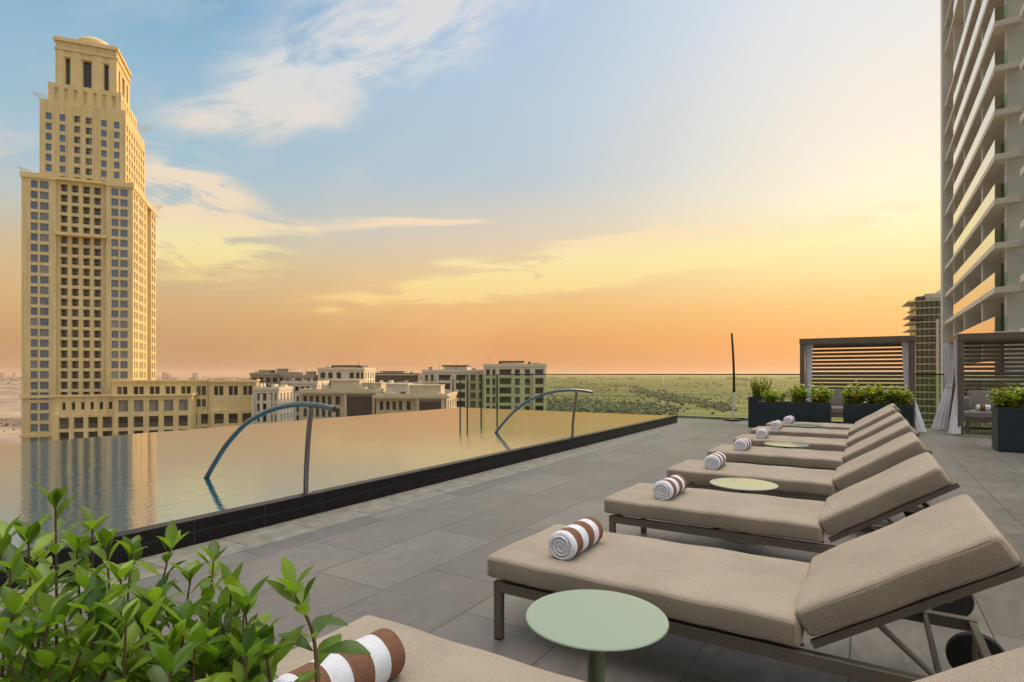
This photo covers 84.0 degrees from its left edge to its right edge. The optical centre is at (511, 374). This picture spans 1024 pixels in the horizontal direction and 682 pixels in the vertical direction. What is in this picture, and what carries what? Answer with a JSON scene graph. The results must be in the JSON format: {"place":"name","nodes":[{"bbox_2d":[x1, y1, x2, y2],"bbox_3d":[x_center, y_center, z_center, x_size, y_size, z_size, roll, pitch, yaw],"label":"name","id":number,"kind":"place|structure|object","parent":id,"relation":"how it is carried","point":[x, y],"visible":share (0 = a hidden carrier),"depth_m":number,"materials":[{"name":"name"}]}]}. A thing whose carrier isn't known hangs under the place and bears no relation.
{"place":"outdoors","nodes":[
{"label":"outdoors","id":0,"kind":"place"},
{"bbox_2d":[17,35,162,442],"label":"sandstone tower","id":1,"kind":"structure","parent":0,"point":[88,266],"depth_m":178.38,"materials":[{"name":"beige stone"}]},
{"bbox_2d":[31,424,37,431],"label":"window","id":2,"kind":"structure","parent":1,"relation":"in","point":[34,427],"depth_m":171.82,"materials":[{"name":"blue glass"}]},
{"bbox_2d":[31,371,37,378],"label":"window","id":3,"kind":"structure","parent":1,"relation":"in","point":[34,374],"depth_m":171.82,"materials":[{"name":"blue glass"}]},
{"bbox_2d":[31,339,37,346],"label":"window","id":4,"kind":"structure","parent":1,"relation":"in","point":[34,342],"depth_m":171.82,"materials":[{"name":"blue glass"}]},
{"bbox_2d":[31,318,37,325],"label":"window","id":5,"kind":"structure","parent":1,"relation":"in","point":[34,321],"depth_m":171.82,"materials":[{"name":"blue glass"}]},
{"bbox_2d":[31,286,37,293],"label":"window","id":6,"kind":"structure","parent":1,"relation":"in","point":[34,289],"depth_m":171.82,"materials":[{"name":"blue glass"}]},
{"bbox_2d":[31,233,37,240],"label":"window","id":7,"kind":"structure","parent":1,"relation":"in","point":[34,237],"depth_m":171.82,"materials":[{"name":"blue glass"}]},
{"bbox_2d":[40,424,48,430],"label":"window","id":8,"kind":"structure","parent":1,"relation":"in","point":[43,427],"depth_m":172.74,"materials":[{"name":"blue glass"}]},
{"bbox_2d":[40,413,48,420],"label":"window","id":9,"kind":"structure","parent":1,"relation":"in","point":[43,416],"depth_m":172.74,"materials":[{"name":"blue glass"}]},
{"bbox_2d":[40,403,48,409],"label":"window","id":10,"kind":"structure","parent":1,"relation":"in","point":[43,406],"depth_m":172.74,"materials":[{"name":"blue glass"}]},
{"bbox_2d":[40,382,48,388],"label":"window","id":11,"kind":"structure","parent":1,"relation":"in","point":[43,385],"depth_m":172.74,"materials":[{"name":"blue glass"}]},
{"bbox_2d":[40,371,48,378],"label":"window","id":12,"kind":"structure","parent":1,"relation":"in","point":[43,374],"depth_m":172.74,"materials":[{"name":"blue glass"}]},
{"bbox_2d":[40,361,48,367],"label":"window","id":13,"kind":"structure","parent":1,"relation":"in","point":[43,364],"depth_m":172.74,"materials":[{"name":"blue glass"}]},
{"bbox_2d":[40,350,48,356],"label":"window","id":14,"kind":"structure","parent":1,"relation":"in","point":[43,353],"depth_m":172.74,"materials":[{"name":"blue glass"}]},
{"bbox_2d":[40,339,48,346],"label":"window","id":15,"kind":"structure","parent":1,"relation":"in","point":[43,343],"depth_m":172.74,"materials":[{"name":"blue glass"}]},
{"bbox_2d":[40,329,48,335],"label":"window","id":16,"kind":"structure","parent":1,"relation":"in","point":[43,332],"depth_m":172.74,"materials":[{"name":"grey glass"}]},
{"bbox_2d":[40,318,48,325],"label":"window","id":17,"kind":"structure","parent":1,"relation":"in","point":[43,321],"depth_m":172.74,"materials":[{"name":"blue glass"}]},
{"bbox_2d":[40,308,48,314],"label":"window","id":18,"kind":"structure","parent":1,"relation":"in","point":[43,311],"depth_m":172.74,"materials":[{"name":"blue glass"}]},
{"bbox_2d":[40,297,48,304],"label":"window","id":19,"kind":"structure","parent":1,"relation":"in","point":[43,300],"depth_m":172.74,"materials":[{"name":"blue glass"}]},
{"bbox_2d":[40,287,48,293],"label":"window","id":20,"kind":"structure","parent":1,"relation":"in","point":[43,290],"depth_m":172.74,"materials":[{"name":"grey glass"}]},
{"bbox_2d":[40,276,48,283],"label":"window","id":21,"kind":"structure","parent":1,"relation":"in","point":[43,279],"depth_m":172.74,"materials":[{"name":"grey glass"}]},
{"bbox_2d":[40,266,48,272],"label":"window","id":22,"kind":"structure","parent":1,"relation":"in","point":[43,269],"depth_m":172.74,"materials":[{"name":"grey glass"}]},
{"bbox_2d":[40,255,48,262],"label":"window","id":23,"kind":"structure","parent":1,"relation":"in","point":[43,258],"depth_m":172.74,"materials":[{"name":"blue glass"}]},
{"bbox_2d":[40,244,48,251],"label":"window","id":24,"kind":"structure","parent":1,"relation":"in","point":[43,248],"depth_m":172.74,"materials":[{"name":"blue glass"}]},
{"bbox_2d":[40,234,48,241],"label":"window","id":25,"kind":"structure","parent":1,"relation":"in","point":[43,237],"depth_m":172.74,"materials":[{"name":"grey glass"}]},
{"bbox_2d":[40,223,48,230],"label":"window","id":26,"kind":"structure","parent":1,"relation":"in","point":[43,227],"depth_m":172.74,"materials":[{"name":"blue glass"}]},
{"bbox_2d":[40,213,48,220],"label":"window","id":27,"kind":"structure","parent":1,"relation":"in","point":[43,216],"depth_m":172.74,"materials":[{"name":"grey glass"}]},
{"bbox_2d":[40,202,48,209],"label":"window","id":28,"kind":"structure","parent":1,"relation":"in","point":[44,206],"depth_m":172.74,"materials":[{"name":"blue glass"}]},
{"bbox_2d":[40,192,48,199],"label":"window","id":29,"kind":"structure","parent":1,"relation":"in","point":[43,195],"depth_m":172.74,"materials":[{"name":"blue glass"}]},
{"bbox_2d":[40,181,48,188],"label":"window","id":30,"kind":"structure","parent":1,"relation":"in","point":[45,185],"depth_m":172.74,"materials":[{"name":"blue glass"}]},
{"bbox_2d":[120,371,127,377],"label":"window","id":31,"kind":"structure","parent":1,"relation":"in","point":[123,374],"depth_m":180.37,"materials":[{"name":"blue glass"}]},
{"bbox_2d":[120,361,127,367],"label":"window","id":32,"kind":"structure","parent":1,"relation":"in","point":[123,364],"depth_m":180.37,"materials":[{"name":"blue glass"}]},
{"bbox_2d":[120,351,127,357],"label":"window","id":33,"kind":"structure","parent":1,"relation":"in","point":[123,354],"depth_m":180.37,"materials":[{"name":"blue glass"}]},
{"bbox_2d":[120,341,127,347],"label":"window","id":34,"kind":"structure","parent":1,"relation":"in","point":[123,344],"depth_m":180.37,"materials":[{"name":"blue glass"}]},
{"bbox_2d":[120,331,127,337],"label":"window","id":35,"kind":"structure","parent":1,"relation":"in","point":[123,334],"depth_m":180.35,"materials":[{"name":"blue glass"}]},
{"bbox_2d":[120,321,127,327],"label":"window","id":36,"kind":"structure","parent":1,"relation":"in","point":[123,324],"depth_m":180.35,"materials":[{"name":"blue glass"}]},
{"bbox_2d":[120,311,127,317],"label":"window","id":37,"kind":"structure","parent":1,"relation":"in","point":[123,314],"depth_m":180.37,"materials":[{"name":"blue glass"}]},
{"bbox_2d":[0,482,280,681],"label":"leafy shrub","id":38,"kind":"object","parent":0,"point":[102,646],"visible":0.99,"depth_m":0.93,"materials":[{"name":"green plant"}]},
{"bbox_2d":[247,556,370,681],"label":"leafy sprig","id":39,"kind":"object","parent":38,"relation":"attached to","point":[297,595],"visible":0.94,"depth_m":1.00,"materials":[{"name":"green plant"}]},
{"bbox_2d":[249,367,294,385],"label":"apartment block","id":40,"kind":"structure","parent":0,"point":[264,376],"depth_m":235.33,"materials":[{"name":"beige concrete"}]},
{"bbox_2d":[251,377,294,423],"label":"apartment block","id":41,"kind":"structure","parent":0,"point":[264,396],"depth_m":178.00,"materials":[{"name":"white concrete"}]},
{"bbox_2d":[282,367,317,380],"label":"apartment block","id":42,"kind":"structure","parent":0,"point":[307,375],"depth_m":225.00,"materials":[{"name":"beige concrete"}]},
{"bbox_2d":[281,378,328,420],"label":"apartment block","id":43,"kind":"structure","parent":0,"point":[299,383],"depth_m":195.00,"materials":[{"name":"beige concrete"}]},
{"bbox_2d":[296,376,386,419],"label":"apartment block","id":44,"kind":"structure","parent":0,"point":[346,398],"depth_m":151.74,"materials":[{"name":"beige concrete"}]},
{"bbox_2d":[317,365,375,384],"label":"apartment block","id":45,"kind":"structure","parent":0,"point":[346,372],"depth_m":225.19,"materials":[{"name":"beige concrete"}]},
{"bbox_2d":[375,371,421,381],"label":"apartment block","id":46,"kind":"structure","parent":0,"point":[398,376],"depth_m":329.40,"materials":[{"name":"beige concrete"}]},
{"bbox_2d":[380,375,421,384],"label":"apartment block","id":47,"kind":"structure","parent":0,"point":[392,381],"depth_m":250.07,"materials":[{"name":"beige concrete"}]},
{"bbox_2d":[0,375,904,444],"bbox_3d":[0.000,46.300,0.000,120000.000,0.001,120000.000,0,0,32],"label":"ground","id":48,"kind":"structure","parent":0,"point":[10,404],"depth_m":1746.97,"materials":[{"name":"green plant"}]},
{"bbox_2d":[51,379,260,439],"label":"hotel annexe","id":49,"kind":"structure","parent":48,"relation":"on","point":[125,407],"depth_m":167.56,"materials":[{"name":"beige stone"}]},
{"bbox_2d":[0,378,798,430],"bbox_3d":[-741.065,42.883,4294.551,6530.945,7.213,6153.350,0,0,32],"label":"woodland","id":50,"kind":"object","parent":48,"relation":"on","point":[624,406],"visible":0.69,"depth_m":868.93,"materials":[{"name":"green plant"}]},
{"bbox_2d":[0,371,798,380],"bbox_3d":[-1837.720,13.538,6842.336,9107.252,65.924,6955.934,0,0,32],"label":"distant town","id":51,"kind":"object","parent":48,"relation":"on","point":[165,376],"visible":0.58,"depth_m":4770.37},
{"bbox_2d":[372,383,456,413],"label":"apartment block","id":52,"kind":"structure","parent":48,"relation":"on","point":[400,397],"depth_m":147.94,"materials":[{"name":"beige concrete"}]},
{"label":"podium base","id":53,"kind":"structure","parent":48,"relation":"on","visible":0},
{"bbox_2d":[0,415,676,589],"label":"pool kerb","id":54,"kind":"structure","parent":53,"relation":"on","point":[206,527],"depth_m":5.33,"materials":[{"name":"black stone"}]},
{"bbox_2d":[204,402,335,494],"bbox_3d":[-2.512,0.768,5.662,2.185,1.029,0.100,0,0,32],"label":"grab rail","id":55,"kind":"object","parent":54,"relation":"attached to","point":[247,422],"visible":0.92,"depth_m":5.29,"materials":[{"name":"metal"}]},
{"bbox_2d":[495,389,592,436],"bbox_3d":[0.480,0.768,10.489,2.185,1.029,0.100,0,0,32],"label":"grab rail","id":56,"kind":"object","parent":54,"relation":"attached to","point":[576,391],"visible":0.92,"depth_m":10.23,"materials":[{"name":"metal"}]},
{"bbox_2d":[0,418,707,612],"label":"drain strip","id":57,"kind":"object","parent":53,"relation":"on","point":[240,542],"visible":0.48,"depth_m":5.32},
{"bbox_2d":[0,419,1023,681],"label":"deck","id":58,"kind":"structure","parent":53,"relation":"on","point":[420,565],"depth_m":3.91,"materials":[{"name":"tile"}]},
{"bbox_2d":[525,589,668,681],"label":"side table","id":59,"kind":"object","parent":58,"relation":"on","point":[596,625],"visible":1,"depth_m":2.02,"materials":[{"name":"green metal"}]},
{"bbox_2d":[274,615,1023,681],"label":"sun lounger","id":60,"kind":"object","parent":58,"relation":"on","point":[430,657],"visible":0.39,"depth_m":1.72,"materials":[{"name":"beige fabric"}]},
{"bbox_2d":[273,628,405,681],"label":"rolled towel","id":61,"kind":"object","parent":60,"relation":"on","point":[384,661],"visible":0.86,"depth_m":1.56,"materials":[{"name":"fabric"}]},
{"bbox_2d":[724,333,740,420],"bbox_3d":[6.198,0.067,15.996,0.440,2.456,0.440,0,0,32],"label":"slender pole","id":62,"kind":"object","parent":58,"relation":"on","point":[733,402],"visible":1,"depth_m":15.97,"materials":[{"name":"grey metal"}]},
{"bbox_2d":[710,478,778,543],"bbox_3d":[1.847,1.085,4.541,0.509,0.430,0.509,0,0,32],"label":"side table","id":63,"kind":"object","parent":58,"relation":"on","point":[743,485],"visible":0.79,"depth_m":4.49,"materials":[{"name":"green metal"}]},
{"bbox_2d":[487,494,1023,681],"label":"sun lounger","id":64,"kind":"object","parent":58,"relation":"on","point":[956,548],"visible":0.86,"depth_m":2.24,"materials":[{"name":"beige fabric"}]},
{"bbox_2d":[548,516,602,559],"bbox_3d":[0.326,0.822,2.881,0.147,0.132,0.368,0,0,32],"label":"rolled towel","id":65,"kind":"object","parent":64,"relation":"on","point":[568,542],"visible":1,"depth_m":2.76,"materials":[{"name":"white fabric"}]},
{"bbox_2d":[748,396,766,426],"bbox_3d":[6.142,0.921,14.085,0.470,0.733,0.500,0,0,32],"label":"planter","id":66,"kind":"object","parent":58,"relation":"on","point":[753,401],"visible":0.57,"depth_m":13.93,"materials":[{"name":"black metal"}]},
{"bbox_2d":[746,377,778,396],"bbox_3d":[6.168,0.335,14.085,0.639,0.615,0.586,0,0,-13],"label":"bushy plant","id":67,"kind":"object","parent":66,"relation":"on","point":[756,390],"visible":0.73,"depth_m":14.01,"materials":[{"name":"green plant"}]},
{"bbox_2d":[764,442,808,466],"bbox_3d":[3.430,1.085,7.113,0.509,0.430,0.509,0,0,32],"label":"side table","id":68,"kind":"object","parent":58,"relation":"on","point":[787,445],"visible":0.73,"depth_m":7.06,"materials":[{"name":"green metal"}]},
{"bbox_2d":[604,452,974,615],"bbox_3d":[1.740,0.899,3.865,2.094,0.802,0.832,0,0,32],"label":"sun lounger","id":69,"kind":"object","parent":58,"relation":"on","point":[866,505],"visible":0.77,"depth_m":3.58,"materials":[{"name":"beige fabric"}]},
{"bbox_2d":[653,474,686,499],"bbox_3d":[1.160,0.822,4.176,0.147,0.132,0.368,0,0,34],"label":"rolled towel","id":70,"kind":"object","parent":69,"relation":"on","point":[668,488],"visible":1,"depth_m":4.05,"materials":[{"name":"white fabric"}]},
{"bbox_2d":[758,401,830,425],"bbox_3d":[5.682,0.921,11.453,1.280,0.733,0.553,0,0,32],"label":"planter","id":71,"kind":"object","parent":58,"relation":"on","point":[799,412],"visible":0.48,"depth_m":11.20,"materials":[{"name":"black metal"}]},
{"bbox_2d":[761,387,787,401],"bbox_3d":[5.366,0.458,11.629,0.501,0.392,0.534,0,0,-26],"label":"bushy plant","id":72,"kind":"object","parent":71,"relation":"on","point":[773,398],"visible":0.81,"depth_m":11.56,"materials":[{"name":"green plant"}]},
{"bbox_2d":[784,382,809,402],"bbox_3d":[5.731,0.407,11.449,0.521,0.489,0.539,0,0,32],"label":"bushy plant","id":73,"kind":"object","parent":71,"relation":"on","point":[797,394],"visible":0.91,"depth_m":11.37,"materials":[{"name":"green plant"}]},
{"bbox_2d":[807,384,833,402],"bbox_3d":[6.078,0.405,11.235,0.514,0.485,0.498,0,0,32],"label":"bushy plant","id":74,"kind":"object","parent":71,"relation":"on","point":[822,396],"visible":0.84,"depth_m":11.16,"materials":[{"name":"green plant"}]},
{"bbox_2d":[667,432,932,516],"bbox_3d":[2.545,0.899,5.154,2.094,0.802,0.832,0,0,32],"label":"sun lounger","id":75,"kind":"object","parent":58,"relation":"on","point":[804,482],"visible":0.7,"depth_m":4.86,"materials":[{"name":"beige fabric"}]},
{"bbox_2d":[704,451,726,469],"bbox_3d":[1.958,0.822,5.470,0.147,0.132,0.368,0,0,31],"label":"rolled towel","id":76,"kind":"object","parent":75,"relation":"on","point":[716,460],"visible":1,"depth_m":5.33,"materials":[{"name":"white fabric"}]},
{"bbox_2d":[789,424,821,427],"bbox_3d":[5.039,1.085,9.763,0.509,0.430,0.509,0,0,32],"label":"side table","id":77,"kind":"object","parent":58,"relation":"on","point":[806,425],"visible":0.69,"depth_m":9.68,"materials":[{"name":"green metal"}]},
{"bbox_2d":[707,420,919,470],"bbox_3d":[3.368,0.899,6.433,2.094,0.802,0.832,0,0,32],"label":"sun lounger","id":78,"kind":"object","parent":58,"relation":"on","point":[808,459],"visible":0.56,"depth_m":6.21,"materials":[{"name":"beige fabric"}]},
{"bbox_2d":[734,437,751,450],"bbox_3d":[2.748,0.822,6.769,0.147,0.132,0.368,0,0,33],"label":"rolled towel","id":79,"kind":"object","parent":78,"relation":"on","point":[742,443],"visible":1,"depth_m":6.63,"materials":[{"name":"white fabric"}]},
{"bbox_2d":[733,412,909,462],"bbox_3d":[4.173,0.899,7.722,2.094,0.802,0.832,0,0,32],"label":"sun lounger","id":80,"kind":"object","parent":58,"relation":"on","point":[826,444],"visible":0.4,"depth_m":7.44,"materials":[{"name":"beige fabric"}]},
{"bbox_2d":[756,427,769,437],"bbox_3d":[3.548,0.822,8.049,0.147,0.132,0.368,0,0,30],"label":"rolled towel","id":81,"kind":"object","parent":80,"relation":"on","point":[762,432],"visible":1,"depth_m":7.91,"materials":[{"name":"white fabric"}]},
{"bbox_2d":[750,407,896,438],"bbox_3d":[4.962,0.899,9.022,2.094,0.802,0.832,0,0,32],"label":"sun lounger","id":82,"kind":"object","parent":58,"relation":"on","point":[824,433],"visible":0.37,"depth_m":8.78,"materials":[{"name":"beige fabric"}]},
{"bbox_2d":[771,420,782,428],"bbox_3d":[4.345,0.822,9.332,0.147,0.132,0.368,0,0,32],"label":"rolled towel","id":83,"kind":"object","parent":82,"relation":"on","point":[777,424],"visible":1,"depth_m":9.19,"materials":[{"name":"white fabric"}]},
{"bbox_2d":[766,403,900,429],"bbox_3d":[5.698,0.899,10.106,2.094,0.802,0.832,0,0,32],"label":"sun lounger","id":84,"kind":"object","parent":58,"relation":"on","point":[836,426],"visible":0.35,"depth_m":9.88,"materials":[{"name":"beige fabric"}]},
{"bbox_2d":[783,415,794,423],"bbox_3d":[5.063,0.822,10.393,0.147,0.132,0.368,0,0,34],"label":"rolled towel","id":85,"kind":"object","parent":84,"relation":"on","point":[789,419],"visible":1,"depth_m":10.26,"materials":[{"name":"white fabric"}]},
{"bbox_2d":[812,389,891,417],"bbox_3d":[8.455,0.827,14.002,1.940,0.923,1.010,0,0,32],"label":"daybed","id":86,"kind":"object","parent":58,"relation":"on","point":[837,401],"visible":0.1,"depth_m":14.37,"materials":[{"name":"grey fabric"}]},
{"bbox_2d":[799,335,926,431],"bbox_3d":[8.413,0.213,13.752,2.535,2.167,1.740,0,0,32],"label":"cabana","id":87,"kind":"object","parent":58,"relation":"on","point":[905,343],"visible":0.66,"depth_m":14.06,"materials":[{"name":"brown metal"}]},
{"bbox_2d":[843,403,913,427],"bbox_3d":[6.874,0.921,10.708,1.090,0.733,0.553,0,0,32],"label":"planter","id":88,"kind":"object","parent":58,"relation":"on","point":[853,413],"visible":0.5,"depth_m":10.58,"materials":[{"name":"black metal"}]},
{"bbox_2d":[840,380,868,403],"bbox_3d":[6.550,0.381,10.901,0.532,0.535,0.536,0,0,5],"label":"bushy plant","id":89,"kind":"object","parent":88,"relation":"on","point":[851,396],"visible":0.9,"depth_m":10.81,"materials":[{"name":"green plant"}]},
{"bbox_2d":[864,384,890,404],"bbox_3d":[6.865,0.412,10.717,0.555,0.476,0.568,0,0,32],"label":"bushy plant","id":90,"kind":"object","parent":88,"relation":"on","point":[880,396],"visible":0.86,"depth_m":10.64,"materials":[{"name":"green plant"}]},
{"bbox_2d":[885,385,915,404],"bbox_3d":[7.171,0.427,10.521,0.525,0.457,0.538,0,0,32],"label":"bushy plant","id":91,"kind":"object","parent":88,"relation":"on","point":[902,397],"visible":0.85,"depth_m":10.45,"materials":[{"name":"green plant"}]},
{"bbox_2d":[931,332,1023,437],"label":"cabana","id":92,"kind":"object","parent":58,"relation":"on","point":[951,407],"visible":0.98,"depth_m":12.96,"materials":[{"name":"white fabric"}]},
{"bbox_2d":[964,390,1022,433],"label":"daybed","id":93,"kind":"object","parent":58,"relation":"on","point":[973,399],"visible":0.49,"depth_m":12.57,"materials":[{"name":"beige fabric"}]},
{"bbox_2d":[976,405,991,410],"bbox_3d":[10.341,0.722,12.287,0.496,0.133,0.146,0,0,32],"label":"rolled towel","id":94,"kind":"object","parent":93,"relation":"on","point":[983,407],"visible":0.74,"depth_m":12.30,"materials":[{"name":"white fabric"}]},
{"bbox_2d":[992,406,1023,451],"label":"planter","id":95,"kind":"object","parent":58,"relation":"on","point":[1008,429],"visible":0.94,"depth_m":9.50,"materials":[{"name":"black metal"}]},
{"bbox_2d":[986,383,1023,407],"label":"bushy plant","id":96,"kind":"object","parent":95,"relation":"on","point":[1004,401],"visible":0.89,"depth_m":9.64,"materials":[{"name":"green plant"}]},
{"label":"overflow ledge","id":97,"kind":"structure","parent":53,"relation":"on","visible":0},
{"bbox_2d":[459,374,1023,429],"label":"glass fence","id":98,"kind":"object","parent":97,"relation":"on","point":[841,422],"visible":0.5,"depth_m":16.74,"materials":[{"name":"teal"}]},
{"bbox_2d":[422,362,483,407],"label":"apartment block","id":99,"kind":"structure","parent":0,"point":[448,376],"depth_m":214.37,"materials":[{"name":"beige concrete"}]},
{"bbox_2d":[439,375,450,379],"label":"window","id":100,"kind":"structure","parent":99,"relation":"in","point":[441,377],"depth_m":215.25,"materials":[{"name":"black glass"}]},
{"bbox_2d":[0,0,940,374],"label":"sky","id":101,"kind":"structure","parent":0,"point":[415,186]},
{"bbox_2d":[483,361,546,410],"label":"apartment block","id":102,"kind":"structure","parent":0,"point":[515,391],"depth_m":204.78,"materials":[{"name":"beige concrete"}]},
{"bbox_2d":[500,397,510,402],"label":"window","id":103,"kind":"structure","parent":102,"relation":"in","point":[502,399],"depth_m":205.54,"materials":[{"name":"grey glass"}]},
{"bbox_2d":[500,388,510,393],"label":"window","id":104,"kind":"structure","parent":102,"relation":"in","point":[502,390],"depth_m":205.54,"materials":[{"name":"grey glass"}]},
{"bbox_2d":[500,378,510,383],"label":"window","id":105,"kind":"structure","parent":102,"relation":"in","point":[502,380],"depth_m":205.54,"materials":[{"name":"grey glass"}]},
{"bbox_2d":[499,369,511,373],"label":"window","id":106,"kind":"structure","parent":102,"relation":"in","point":[502,371],"depth_m":205.54,"materials":[{"name":"grey glass"}]},
{"bbox_2d":[902,289,940,424],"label":"tower","id":107,"kind":"structure","parent":0,"point":[924,318],"depth_m":267.94,"materials":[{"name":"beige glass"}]},
{"bbox_2d":[941,0,1023,426],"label":"balcony tower","id":108,"kind":"structure","parent":0,"point":[982,166],"depth_m":46.85,"materials":[{"name":"concrete"}]},
{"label":"pool basin","id":109,"kind":"structure","parent":0,"visible":0},
{"bbox_2d":[0,407,668,550],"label":"pool water","id":110,"kind":"structure","parent":109,"relation":"in","point":[130,481],"depth_m":7.58,"materials":[{"name":"liquid"}]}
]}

